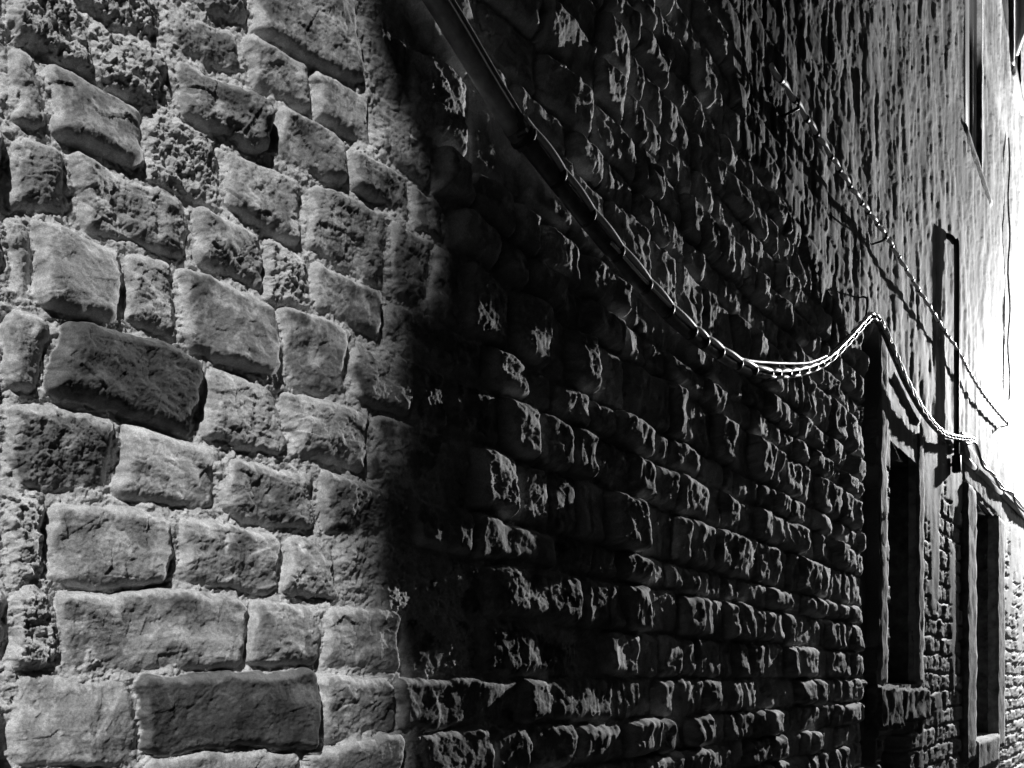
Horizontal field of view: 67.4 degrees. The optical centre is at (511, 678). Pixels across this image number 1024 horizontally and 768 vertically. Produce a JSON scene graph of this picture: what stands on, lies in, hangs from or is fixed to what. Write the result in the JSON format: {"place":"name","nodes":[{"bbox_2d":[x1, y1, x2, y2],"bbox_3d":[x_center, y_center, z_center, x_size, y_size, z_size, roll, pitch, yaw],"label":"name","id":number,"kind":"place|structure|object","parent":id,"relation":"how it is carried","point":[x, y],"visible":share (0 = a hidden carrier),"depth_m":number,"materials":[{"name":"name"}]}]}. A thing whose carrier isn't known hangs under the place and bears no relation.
{"place":"outdoors","nodes":[
{"label":"outdoors","id":0,"kind":"place"},
{"label":"ground","id":1,"kind":"structure","parent":0,"visible":0},
{"bbox_2d":[0,0,1023,767],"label":"stone house","id":2,"kind":"structure","parent":1,"relation":"on","point":[370,396],"depth_m":2.26,"materials":[{"name":"stone"}]},
{"bbox_2d":[511,126,533,149],"bbox_3d":[0.019,-1.611,2.280,0.062,0.159,0.243,0,0,-10],"label":"wall clamp","id":3,"kind":"object","parent":2,"relation":"attached to","point":[525,140],"depth_m":2.20,"materials":[{"name":"black metal"}]},
{"bbox_2d":[422,0,972,440],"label":"cable bundle","id":4,"kind":"object","parent":2,"relation":"attached to","point":[458,32],"visible":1,"depth_m":2.48,"materials":[{"name":"rubber"}]},
{"bbox_2d":[781,98,799,116],"bbox_3d":[1.394,-2.920,3.963,0.187,0.054,0.016,0,0,40],"label":"cable pin","id":5,"kind":"object","parent":2,"relation":"attached to","point":[794,109],"visible":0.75,"depth_m":3.92,"materials":[{"name":"black metal"}]},
{"bbox_2d":[858,296,877,323],"bbox_3d":[2.266,-2.386,4.988,0.198,0.183,0.032,0,0,28],"label":"wall hook","id":6,"kind":"object","parent":2,"relation":"attached to","point":[866,298],"depth_m":4.96,"materials":[{"name":"black metal"}]},
{"bbox_2d":[872,232,887,244],"bbox_3d":[2.467,-2.989,5.252,0.187,0.054,0.016,0,0,40],"label":"cable pin","id":7,"kind":"object","parent":2,"relation":"attached to","point":[882,240],"visible":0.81,"depth_m":5.21,"materials":[{"name":"black metal"}]},
{"bbox_2d":[769,62,1008,423],"bbox_3d":[3.756,-3.086,6.704,0.038,0.305,7.842,0,0,40],"label":"thin cable","id":8,"kind":"object","parent":2,"relation":"attached to","point":[793,98],"visible":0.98,"depth_m":4.87,"materials":[{"name":"rubber"}]},
{"bbox_2d":[863,329,930,730],"bbox_3d":[2.789,-1.066,6.049,0.640,2.881,1.564,0,0,40],"label":"window","id":9,"kind":"structure","parent":2,"relation":"in","point":[887,706],"depth_m":6.21,"materials":[{"name":"stone"}]},
{"bbox_2d":[946,233,960,472],"bbox_3d":[4.078,-3.063,7.214,0.211,2.241,0.253,0,0,40],"label":"iron bar","id":10,"kind":"object","parent":2,"relation":"attached to","point":[956,456],"visible":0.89,"depth_m":7.22,"materials":[{"name":"black metal"}]},
{"bbox_2d":[963,0,992,206],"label":"window","id":11,"kind":"structure","parent":2,"relation":"in","point":[973,13],"depth_m":8.45,"materials":[{"name":"stone"}]},
{"bbox_2d":[958,441,1004,767],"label":"window","id":12,"kind":"structure","parent":2,"relation":"in","point":[982,561],"depth_m":9.21,"materials":[{"name":"stone"}]},
{"bbox_2d":[959,432,1023,518],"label":"conduit run","id":13,"kind":"object","parent":2,"relation":"attached to","point":[998,487],"visible":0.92,"depth_m":8.71,"materials":[{"name":"metal"}]},
{"bbox_2d":[1007,137,1010,399],"bbox_3d":[6.510,-5.375,10.061,0.040,3.452,0.079,0,0,40],"label":"upright cable","id":14,"kind":"object","parent":2,"relation":"attached to","point":[1008,270],"visible":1,"depth_m":10.06,"materials":[{"name":"black"}]},
{"bbox_2d":[1010,0,1023,114],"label":"window","id":15,"kind":"structure","parent":2,"relation":"in","point":[1016,6],"depth_m":10.37,"materials":[{"name":"stone"}]}
]}

